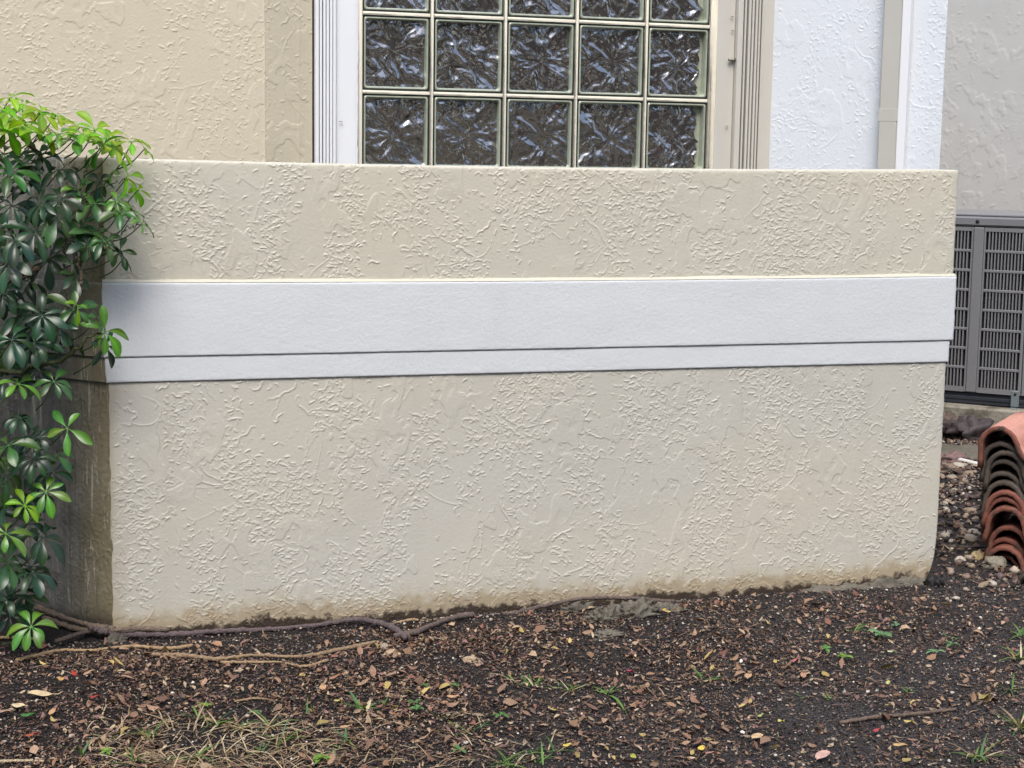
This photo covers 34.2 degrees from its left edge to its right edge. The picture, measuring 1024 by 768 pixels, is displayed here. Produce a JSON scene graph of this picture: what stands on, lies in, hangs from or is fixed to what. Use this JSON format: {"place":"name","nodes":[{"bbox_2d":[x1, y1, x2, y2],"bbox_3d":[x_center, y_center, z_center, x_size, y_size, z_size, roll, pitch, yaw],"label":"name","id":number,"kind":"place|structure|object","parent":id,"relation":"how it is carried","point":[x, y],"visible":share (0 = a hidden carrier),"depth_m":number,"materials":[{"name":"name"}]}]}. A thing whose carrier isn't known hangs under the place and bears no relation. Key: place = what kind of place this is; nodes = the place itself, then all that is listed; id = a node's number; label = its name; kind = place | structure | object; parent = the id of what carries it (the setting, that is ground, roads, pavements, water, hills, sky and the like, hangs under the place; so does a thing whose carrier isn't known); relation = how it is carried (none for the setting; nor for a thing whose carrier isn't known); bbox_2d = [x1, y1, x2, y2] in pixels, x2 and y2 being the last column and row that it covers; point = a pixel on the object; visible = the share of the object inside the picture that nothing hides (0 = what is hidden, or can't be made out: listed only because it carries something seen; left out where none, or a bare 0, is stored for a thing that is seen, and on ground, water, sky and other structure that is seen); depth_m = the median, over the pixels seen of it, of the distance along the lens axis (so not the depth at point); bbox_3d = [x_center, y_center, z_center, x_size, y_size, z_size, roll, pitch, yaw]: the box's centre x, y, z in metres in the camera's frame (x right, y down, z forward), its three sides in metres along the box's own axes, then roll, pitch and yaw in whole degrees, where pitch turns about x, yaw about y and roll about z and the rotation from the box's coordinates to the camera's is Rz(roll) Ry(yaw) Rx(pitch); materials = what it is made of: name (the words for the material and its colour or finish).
{"place":"outdoors","nodes":[
{"label":"outdoors","id":0,"kind":"place"},
{"bbox_2d":[0,439,1023,767],"bbox_3d":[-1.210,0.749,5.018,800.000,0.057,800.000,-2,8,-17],"label":"ground","id":1,"kind":"structure","parent":0,"point":[52,635],"depth_m":4.51,"materials":[{"name":"soil"}]},
{"bbox_2d":[12,703,24,706],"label":"fallen leaf","id":2,"kind":"object","parent":1,"relation":"on","point":[18,704],"visible":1,"depth_m":4.28,"materials":[{"name":"beige plant"}]},
{"bbox_2d":[0,636,44,643],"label":"root","id":3,"kind":"object","parent":1,"relation":"on","point":[4,637],"visible":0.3,"depth_m":4.96,"materials":[{"name":"brown plant"}]},
{"bbox_2d":[0,759,44,762],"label":"stick","id":4,"kind":"object","parent":1,"relation":"on","point":[17,760],"visible":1,"depth_m":3.95,"materials":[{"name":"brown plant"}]},
{"bbox_2d":[27,690,62,695],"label":"fallen leaf","id":5,"kind":"object","parent":1,"relation":"on","point":[39,692],"visible":1,"depth_m":4.37,"materials":[{"name":"beige plant"}]},
{"bbox_2d":[22,600,115,629],"bbox_3d":[-1.352,0.706,5.057,0.352,0.055,0.027,5,9,26],"label":"root","id":6,"kind":"object","parent":1,"relation":"on","point":[50,612],"visible":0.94,"depth_m":5.05,"materials":[{"name":"brown plant"}]},
{"bbox_2d":[52,736,93,756],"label":"grass tuft","id":7,"kind":"object","parent":1,"relation":"on","point":[81,752],"visible":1,"depth_m":3.98,"materials":[{"name":"green plant"}]},
{"bbox_2d":[0,92,153,650],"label":"umbrella shrub","id":8,"kind":"object","parent":1,"relation":"on","point":[21,355],"visible":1,"depth_m":4.68,"materials":[{"name":"green plant"}]},
{"bbox_2d":[54,629,139,642],"bbox_3d":[-1.255,0.748,4.979,0.265,0.028,0.103,-4,9,-33],"label":"root","id":9,"kind":"object","parent":1,"relation":"on","point":[70,636],"visible":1,"depth_m":4.96,"materials":[{"name":"brown plant"}]},
{"bbox_2d":[15,644,192,661],"bbox_3d":[-1.174,0.767,4.795,0.496,0.021,0.087,-1,8,-16],"label":"root","id":10,"kind":"object","parent":1,"relation":"on","point":[28,657],"visible":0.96,"depth_m":4.80,"materials":[{"name":"brown plant"}]},
{"bbox_2d":[42,615,168,632],"bbox_3d":[-1.243,0.737,5.028,0.403,0.035,0.086,2,8,8],"label":"root","id":11,"kind":"object","parent":1,"relation":"on","point":[59,623],"visible":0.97,"depth_m":5.02,"materials":[{"name":"brown plant"}]},
{"bbox_2d":[101,747,111,754],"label":"seedling","id":12,"kind":"object","parent":1,"relation":"on","point":[103,749],"visible":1,"depth_m":3.99,"materials":[{"name":"green plant"}]},
{"bbox_2d":[92,732,128,743],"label":"grass tuft","id":13,"kind":"object","parent":1,"relation":"on","point":[111,738],"visible":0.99,"depth_m":4.09,"materials":[{"name":"beige plant"}]},
{"bbox_2d":[107,632,127,643],"bbox_3d":[-1.181,0.768,4.963,0.074,0.049,0.050,-2,8,-17],"label":"mortar lump","id":14,"kind":"object","parent":1,"relation":"on","point":[117,637],"visible":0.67,"depth_m":4.95,"materials":[{"name":"concrete"}]},
{"bbox_2d":[109,745,153,765],"bbox_3d":[-0.902,0.881,3.947,0.112,0.035,0.110,-2,8,-17],"label":"grass tuft","id":15,"kind":"object","parent":1,"relation":"on","point":[138,757],"visible":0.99,"depth_m":3.94,"materials":[{"name":"green plant"}]},
{"bbox_2d":[126,718,165,738],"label":"grass tuft","id":16,"kind":"object","parent":1,"relation":"on","point":[143,734],"visible":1,"depth_m":4.12,"materials":[{"name":"green plant"}]},
{"bbox_2d":[162,742,220,764],"bbox_3d":[-0.762,0.876,3.962,0.140,0.043,0.145,1,8,-3],"label":"grass tuft","id":17,"kind":"object","parent":1,"relation":"on","point":[198,753],"visible":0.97,"depth_m":3.96,"materials":[{"name":"beige plant"}]},
{"bbox_2d":[179,702,210,722],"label":"grass tuft","id":18,"kind":"object","parent":1,"relation":"on","point":[196,712],"visible":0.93,"depth_m":4.26,"materials":[{"name":"green plant"}]},
{"bbox_2d":[199,709,237,732],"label":"grass tuft","id":19,"kind":"object","parent":1,"relation":"on","point":[216,724],"visible":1,"depth_m":4.19,"materials":[{"name":"beige plant"}]},
{"bbox_2d":[221,720,263,734],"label":"grass tuft","id":20,"kind":"object","parent":1,"relation":"on","point":[243,727],"visible":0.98,"depth_m":4.16,"materials":[{"name":"beige plant"}]},
{"bbox_2d":[88,616,408,640],"bbox_3d":[-0.785,0.741,5.090,0.975,0.059,0.284,1,8,4],"label":"root","id":21,"kind":"object","parent":1,"relation":"on","point":[392,627],"visible":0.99,"depth_m":5.08,"materials":[{"name":"brown plant"}]},
{"bbox_2d":[234,697,274,701],"bbox_3d":[-0.675,0.830,4.370,0.110,0.008,0.024,1,8,-3],"label":"stick","id":22,"kind":"object","parent":1,"relation":"on","point":[255,698],"visible":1,"depth_m":4.37,"materials":[{"name":"brown wood"}]},
{"bbox_2d":[244,740,272,757],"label":"grass tuft","id":23,"kind":"object","parent":1,"relation":"on","point":[259,749],"visible":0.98,"depth_m":4.01,"materials":[{"name":"green plant"}]},
{"bbox_2d":[144,640,376,660],"bbox_3d":[-0.705,0.770,4.750,0.670,0.025,0.144,-1,8,-15],"label":"root","id":24,"kind":"object","parent":1,"relation":"on","point":[323,653],"visible":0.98,"depth_m":4.72,"materials":[{"name":"brown plant"}]},
{"bbox_2d":[220,659,328,667],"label":"root","id":25,"kind":"object","parent":1,"relation":"on","point":[262,662],"visible":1,"depth_m":4.66,"materials":[{"name":"brown plant"}]},
{"bbox_2d":[244,706,304,733],"bbox_3d":[-0.596,0.838,4.178,0.166,0.047,0.117,-2,8,-17],"label":"grass tuft","id":26,"kind":"object","parent":1,"relation":"on","point":[264,720],"visible":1,"depth_m":4.18,"materials":[{"name":"beige plant"}]},
{"bbox_2d":[261,717,310,749],"bbox_3d":[-0.545,0.850,4.066,0.135,0.057,0.126,-2,8,-17],"label":"grass tuft","id":27,"kind":"object","parent":1,"relation":"on","point":[279,741],"visible":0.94,"depth_m":4.08,"materials":[{"name":"green plant"}]},
{"bbox_2d":[313,753,329,763],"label":"seedling","id":28,"kind":"object","parent":1,"relation":"on","point":[317,758],"visible":1,"depth_m":3.92,"materials":[{"name":"green plant"}]},
{"bbox_2d":[310,728,366,749],"bbox_3d":[-0.422,0.860,4.063,0.145,0.032,0.098,3,8,12],"label":"grass tuft","id":29,"kind":"object","parent":1,"relation":"on","point":[345,737],"visible":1,"depth_m":4.07,"materials":[{"name":"green plant"}]},
{"bbox_2d":[340,690,380,711],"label":"grass tuft","id":30,"kind":"object","parent":1,"relation":"on","point":[360,706],"visible":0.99,"depth_m":4.31,"materials":[{"name":"green plant"}]},
{"bbox_2d":[380,642,388,649],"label":"pebble","id":31,"kind":"object","parent":1,"relation":"on","point":[384,644],"visible":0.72,"depth_m":4.85,"materials":[{"name":"stone"}]},
{"bbox_2d":[394,617,444,622],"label":"root","id":32,"kind":"object","parent":1,"relation":"on","point":[409,620],"visible":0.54,"depth_m":5.24,"materials":[{"name":"brown plant"}]},
{"bbox_2d":[393,612,473,638],"bbox_3d":[-0.236,0.738,5.095,0.042,0.033,0.378,6,10,35],"label":"root","id":33,"kind":"object","parent":1,"relation":"on","point":[422,629],"visible":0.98,"depth_m":5.10,"materials":[{"name":"brown plant"}]},
{"bbox_2d":[453,745,467,752],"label":"seedling","id":34,"kind":"object","parent":1,"relation":"on","point":[459,748],"visible":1,"depth_m":4.01,"materials":[{"name":"green plant"}]},
{"bbox_2d":[450,720,489,735],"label":"grass tuft","id":35,"kind":"object","parent":1,"relation":"on","point":[470,727],"visible":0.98,"depth_m":4.17,"materials":[{"name":"plant"}]},
{"bbox_2d":[462,655,479,662],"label":"pebble","id":36,"kind":"object","parent":1,"relation":"on","point":[473,658],"visible":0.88,"depth_m":4.73,"materials":[{"name":"stone"}]},
{"bbox_2d":[0,156,957,637],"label":"garden wall","id":37,"kind":"structure","parent":1,"relation":"on","point":[322,392],"depth_m":5.27,"materials":[{"name":"beige paint"}]},
{"bbox_2d":[491,711,508,717],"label":"seedling","id":38,"kind":"object","parent":1,"relation":"on","point":[502,713],"visible":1,"depth_m":4.26,"materials":[{"name":"green plant"}]},
{"bbox_2d":[474,748,528,767],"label":"grass tuft","id":39,"kind":"object","parent":1,"relation":"on","point":[506,760],"visible":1,"depth_m":3.98,"materials":[{"name":"green plant"}]},
{"bbox_2d":[0,0,1023,210],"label":"house","id":40,"kind":"structure","parent":1,"relation":"on","point":[807,84],"depth_m":6.81,"materials":[{"name":"beige paint"}]},
{"bbox_2d":[357,0,717,168],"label":"window","id":41,"kind":"structure","parent":40,"relation":"in","point":[654,61],"depth_m":6.84,"materials":[{"name":"clear glass"}]},
{"bbox_2d":[0,572,1023,767],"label":"leaf litter","id":42,"kind":"object","parent":1,"relation":"on","point":[450,700],"visible":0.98,"depth_m":4.48,"materials":[{"name":"brown plant"}]},
{"bbox_2d":[0,577,1023,767],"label":"grit","id":43,"kind":"object","parent":1,"relation":"on","point":[604,682],"visible":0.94,"depth_m":4.57,"materials":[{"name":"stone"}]},
{"bbox_2d":[0,580,1023,767],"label":"twig debris","id":44,"kind":"object","parent":1,"relation":"on","point":[532,694],"visible":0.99,"depth_m":4.51,"materials":[{"name":"brown plant"}]},
{"bbox_2d":[521,674,543,685],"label":"grass tuft","id":45,"kind":"object","parent":1,"relation":"on","point":[529,679],"visible":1,"depth_m":4.52,"materials":[{"name":"green plant"}]},
{"bbox_2d":[516,742,556,764],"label":"grass tuft","id":46,"kind":"object","parent":1,"relation":"on","point":[543,758],"visible":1,"depth_m":4.00,"materials":[{"name":"green plant"}]},
{"bbox_2d":[64,655,1020,767],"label":"dead grass","id":47,"kind":"structure","parent":1,"relation":"on","point":[154,754],"depth_m":4.04,"materials":[{"name":"beige plant"}]},
{"bbox_2d":[526,733,579,754],"bbox_3d":[0.104,0.883,4.074,0.144,0.028,0.103,2,8,11],"label":"grass tuft","id":48,"kind":"object","parent":1,"relation":"on","point":[551,745],"visible":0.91,"depth_m":4.06,"materials":[{"name":"green plant"}]},
{"bbox_2d":[546,679,588,696],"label":"grass tuft","id":49,"kind":"object","parent":1,"relation":"on","point":[572,687],"visible":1,"depth_m":4.49,"materials":[{"name":"plant"}]},
{"bbox_2d":[559,600,603,615],"bbox_3d":[0.220,0.732,5.320,0.161,0.079,0.081,-2,8,-17],"label":"mortar lump","id":50,"kind":"object","parent":1,"relation":"on","point":[576,607],"visible":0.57,"depth_m":5.30,"materials":[{"name":"concrete"}]},
{"bbox_2d":[475,596,690,615],"bbox_3d":[0.276,0.737,5.429,1.056,0.094,0.023,-2,8,-17],"label":"root","id":51,"kind":"object","parent":1,"relation":"on","point":[550,604],"visible":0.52,"depth_m":5.41,"materials":[{"name":"brown plant"}]},
{"bbox_2d":[581,606,623,623],"bbox_3d":[0.281,0.738,5.179,0.147,0.089,0.088,-2,8,-17],"label":"mortar lump","id":52,"kind":"object","parent":1,"relation":"on","point":[605,614],"visible":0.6,"depth_m":5.17,"materials":[{"name":"concrete"}]},
{"bbox_2d":[586,628,626,640],"bbox_3d":[0.290,0.756,5.002,0.141,0.036,0.090,-2,8,-17],"label":"mortar lump","id":53,"kind":"object","parent":1,"relation":"on","point":[603,634],"visible":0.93,"depth_m":4.99,"materials":[{"name":"concrete"}]},
{"bbox_2d":[590,685,625,712],"bbox_3d":[0.284,0.838,4.442,0.100,0.014,0.252,-2,8,-17],"label":"grass tuft","id":54,"kind":"object","parent":1,"relation":"on","point":[614,697],"visible":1,"depth_m":4.49,"materials":[{"name":"green plant"}]},
{"bbox_2d":[607,596,663,619],"bbox_3d":[0.388,0.730,5.256,0.208,0.112,0.102,-2,8,-17],"label":"mortar lump","id":55,"kind":"object","parent":1,"relation":"on","point":[641,607],"visible":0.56,"depth_m":5.24,"materials":[{"name":"concrete"}]},
{"bbox_2d":[655,602,686,613],"bbox_3d":[0.479,0.731,5.328,0.170,0.064,0.088,-2,8,-17],"label":"mortar lump","id":56,"kind":"object","parent":1,"relation":"on","point":[670,607],"visible":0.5,"depth_m":5.32,"materials":[{"name":"concrete"}]},
{"bbox_2d":[689,667,727,683],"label":"grass tuft","id":57,"kind":"object","parent":1,"relation":"on","point":[696,671],"visible":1,"depth_m":4.61,"materials":[{"name":"green plant"}]},
{"bbox_2d":[751,733,763,738],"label":"fallen leaf","id":58,"kind":"object","parent":1,"relation":"on","point":[756,735],"visible":1,"depth_m":4.15,"materials":[{"name":"plant"}]},
{"bbox_2d":[815,750,830,759],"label":"fallen leaf","id":59,"kind":"object","parent":1,"relation":"on","point":[821,754],"visible":1,"depth_m":4.01,"materials":[{"name":"pink plant"}]},
{"bbox_2d":[837,653,852,657],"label":"seedling","id":60,"kind":"object","parent":1,"relation":"on","point":[842,655],"visible":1,"depth_m":4.80,"materials":[{"name":"green plant"}]},
{"bbox_2d":[868,628,891,636],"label":"seedling","id":61,"kind":"object","parent":1,"relation":"on","point":[877,632],"visible":1,"depth_m":5.05,"materials":[{"name":"green plant"}]},
{"bbox_2d":[838,707,956,724],"bbox_3d":[1.006,0.865,4.334,0.350,0.015,0.019,-2,8,-19],"label":"stick","id":62,"kind":"object","parent":1,"relation":"on","point":[864,718],"visible":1,"depth_m":4.33,"materials":[{"name":"brown wood"}]},
{"bbox_2d":[923,573,944,587],"bbox_3d":[1.455,0.686,5.742,0.064,0.066,0.077,-6,11,-41],"label":"rock","id":63,"kind":"object","parent":1,"relation":"on","point":[932,580],"visible":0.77,"depth_m":5.73,"materials":[{"name":"stone"}]},
{"bbox_2d":[942,419,957,437],"bbox_3d":[2.341,0.260,8.798,0.418,0.150,0.214,-2,8,-17],"label":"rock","id":64,"kind":"object","parent":1,"relation":"on","point":[946,421],"visible":0.18,"depth_m":8.78,"materials":[{"name":"stone"}]},
{"bbox_2d":[943,411,961,419],"bbox_3d":[2.404,0.222,9.129,0.191,0.143,0.149,-4,9,-30],"label":"rock","id":65,"kind":"object","parent":1,"relation":"on","point":[948,415],"visible":0.22,"depth_m":9.11,"materials":[{"name":"stone"}]},
{"bbox_2d":[941,450,969,462],"bbox_3d":[2.097,0.357,7.951,0.192,0.079,0.109,-2,8,-17],"label":"rock","id":66,"kind":"object","parent":1,"relation":"on","point":[952,456],"visible":0.59,"depth_m":7.92,"materials":[{"name":"stone"}]},
{"bbox_2d":[941,443,977,460],"bbox_3d":[2.151,0.352,8.122,0.424,0.116,0.327,1,8,1],"label":"flagstone","id":67,"kind":"object","parent":1,"relation":"on","point":[970,451],"visible":0.24,"depth_m":8.06,"materials":[{"name":"stone"}]},
{"bbox_2d":[938,519,980,530],"bbox_3d":[1.794,0.563,6.584,0.028,0.021,0.255,-7,11,-43],"label":"stick","id":68,"kind":"object","parent":1,"relation":"on","point":[949,523],"visible":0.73,"depth_m":6.58,"materials":[{"name":"brown wood"}]},
{"bbox_2d":[937,544,987,548],"bbox_3d":[1.697,0.609,6.242,0.200,0.016,0.031,1,8,0],"label":"stick","id":69,"kind":"object","parent":1,"relation":"on","point":[966,547],"visible":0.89,"depth_m":6.24,"materials":[{"name":"brown wood"}]},
{"bbox_2d":[962,470,973,476],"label":"pebble","id":70,"kind":"object","parent":1,"relation":"on","point":[966,472],"visible":0.69,"depth_m":7.63,"materials":[{"name":"stone"}]},
{"bbox_2d":[942,415,994,441],"bbox_3d":[2.393,0.260,8.721,0.300,0.208,0.282,3,8,13],"label":"rock","id":71,"kind":"object","parent":1,"relation":"on","point":[969,428],"visible":0.64,"depth_m":8.65,"materials":[{"name":"stone"}]},
{"bbox_2d":[962,534,978,542],"bbox_3d":[1.753,0.592,6.371,0.043,0.036,0.074,-5,10,-37],"label":"pebble","id":72,"kind":"object","parent":1,"relation":"on","point":[972,538],"visible":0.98,"depth_m":6.35,"materials":[{"name":"stone"}]},
{"bbox_2d":[964,507,977,514],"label":"pebble","id":73,"kind":"object","parent":1,"relation":"on","point":[970,509],"visible":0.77,"depth_m":6.84,"materials":[{"name":"stone"}]},
{"bbox_2d":[931,435,1023,595],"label":"gravel","id":74,"kind":"structure","parent":1,"relation":"on","point":[975,519],"depth_m":6.85,"materials":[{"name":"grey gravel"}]},
{"bbox_2d":[958,458,977,464],"bbox_3d":[2.145,0.365,7.917,0.023,0.024,0.308,-4,9,-30],"label":"plastic pipe","id":75,"kind":"object","parent":74,"relation":"on","point":[970,462],"visible":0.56,"depth_m":7.87,"materials":[{"name":"white plastic"}]},
{"bbox_2d":[971,549,984,560],"bbox_3d":[1.714,0.634,6.108,0.055,0.052,0.046,-2,8,-17],"label":"rock","id":76,"kind":"object","parent":1,"relation":"on","point":[979,554],"visible":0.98,"depth_m":6.09,"materials":[{"name":"stone"}]},
{"bbox_2d":[943,732,1014,762],"bbox_3d":[1.141,0.888,4.043,0.153,0.054,0.138,-2,8,-17],"label":"grass tuft","id":77,"kind":"object","parent":1,"relation":"on","point":[981,754],"visible":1,"depth_m":4.05,"materials":[{"name":"green plant"}]},
{"bbox_2d":[943,402,1023,426],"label":"concrete pad","id":78,"kind":"object","parent":1,"relation":"on","point":[996,414],"visible":0.07,"depth_m":9.17,"materials":[{"name":"beige concrete"}]},
{"bbox_2d":[944,209,1023,409],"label":"air conditioner","id":79,"kind":"object","parent":78,"relation":"on","point":[985,364],"visible":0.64,"depth_m":9.16,"materials":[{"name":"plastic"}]},
{"bbox_2d":[981,556,1008,568],"bbox_3d":[1.750,0.655,6.027,0.111,0.062,0.074,-2,8,-17],"label":"rock","id":80,"kind":"object","parent":1,"relation":"on","point":[990,561],"visible":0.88,"depth_m":6.01,"materials":[{"name":"stone"}]},
{"bbox_2d":[986,542,1023,572],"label":"roof tile","id":81,"kind":"object","parent":1,"relation":"on","point":[1010,548],"visible":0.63,"depth_m":6.02,"materials":[{"name":"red ceramic"}]},
{"bbox_2d":[984,531,1023,555],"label":"roof tile","id":82,"kind":"object","parent":81,"relation":"on","point":[1014,539],"visible":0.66,"depth_m":6.06,"materials":[{"name":"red ceramic"}]},
{"bbox_2d":[983,515,1023,559],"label":"roof tile","id":83,"kind":"object","parent":82,"relation":"on","point":[1012,524],"visible":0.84,"depth_m":6.05,"materials":[{"name":"red ceramic"}]},
{"bbox_2d":[981,501,1023,543],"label":"roof tile","id":84,"kind":"object","parent":83,"relation":"on","point":[998,516],"visible":0.8,"depth_m":6.03,"materials":[{"name":"red ceramic"}]},
{"bbox_2d":[979,476,1023,518],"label":"roof tile","id":85,"kind":"object","parent":84,"relation":"on","point":[998,484],"visible":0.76,"depth_m":6.02,"materials":[{"name":"ceramic"}]},
{"bbox_2d":[980,485,1023,527],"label":"roof tile","id":86,"kind":"object","parent":84,"relation":"on","point":[1007,491],"visible":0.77,"depth_m":6.01,"materials":[{"name":"red ceramic"}]},
{"bbox_2d":[979,464,1023,509],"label":"roof tile","id":87,"kind":"object","parent":86,"relation":"on","point":[1008,471],"visible":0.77,"depth_m":6.03,"materials":[{"name":"ceramic"}]},
{"bbox_2d":[980,456,1023,497],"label":"roof tile","id":88,"kind":"object","parent":87,"relation":"on","point":[1006,460],"visible":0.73,"depth_m":6.00,"materials":[{"name":"ceramic"}]},
{"bbox_2d":[982,447,1023,490],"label":"roof tile","id":89,"kind":"object","parent":87,"relation":"on","point":[1003,451],"visible":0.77,"depth_m":6.01,"materials":[{"name":"ceramic"}]},
{"bbox_2d":[979,434,1020,481],"bbox_3d":[1.911,0.266,6.159,0.256,0.157,0.424,5,9,28],"label":"roof tile","id":90,"kind":"object","parent":89,"relation":"on","point":[1005,441],"visible":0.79,"depth_m":6.02,"materials":[{"name":"ceramic"}]},
{"bbox_2d":[977,411,1023,467],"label":"roof tile","id":91,"kind":"object","parent":90,"relation":"on","point":[1012,426],"visible":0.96,"depth_m":6.01,"materials":[{"name":"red ceramic"}]},
{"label":"roof tile","id":92,"kind":"object","parent":83,"relation":"on","visible":0},
{"bbox_2d":[980,495,1020,533],"bbox_3d":[1.924,0.460,6.172,0.259,0.148,0.424,5,9,29],"label":"roof tile","id":93,"kind":"object","parent":92,"relation":"on","point":[997,501],"visible":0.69,"depth_m":6.01,"materials":[{"name":"red ceramic"}]},
{"bbox_2d":[994,551,1018,567],"bbox_3d":[1.835,0.663,6.181,0.149,0.112,0.309,3,8,15],"label":"tile","id":94,"kind":"object","parent":1,"relation":"on","point":[1010,556],"visible":0.34,"depth_m":6.07,"materials":[{"name":"red ceramic"}]},
{"bbox_2d":[996,674,1017,695],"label":"grass tuft","id":95,"kind":"object","parent":1,"relation":"on","point":[1010,690],"visible":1,"depth_m":4.55,"materials":[{"name":"green plant"}]},
{"bbox_2d":[995,706,1023,735],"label":"grass tuft","id":96,"kind":"object","parent":1,"relation":"on","point":[1019,722],"visible":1,"depth_m":4.26,"materials":[{"name":"plant"}]},
{"bbox_2d":[997,642,1023,661],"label":"grass tuft","id":97,"kind":"object","parent":1,"relation":"on","point":[1018,653],"visible":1,"depth_m":4.87,"materials":[{"name":"green plant"}]},
{"bbox_2d":[1009,622,1023,639],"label":"grass tuft","id":98,"kind":"object","parent":1,"relation":"on","point":[1020,632],"visible":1,"depth_m":5.10,"materials":[{"name":"green plant"}]},
{"bbox_2d":[1018,574,1023,583],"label":"tile fragment","id":99,"kind":"object","parent":1,"relation":"on","point":[1021,579],"visible":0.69,"depth_m":5.75,"materials":[{"name":"ceramic"}]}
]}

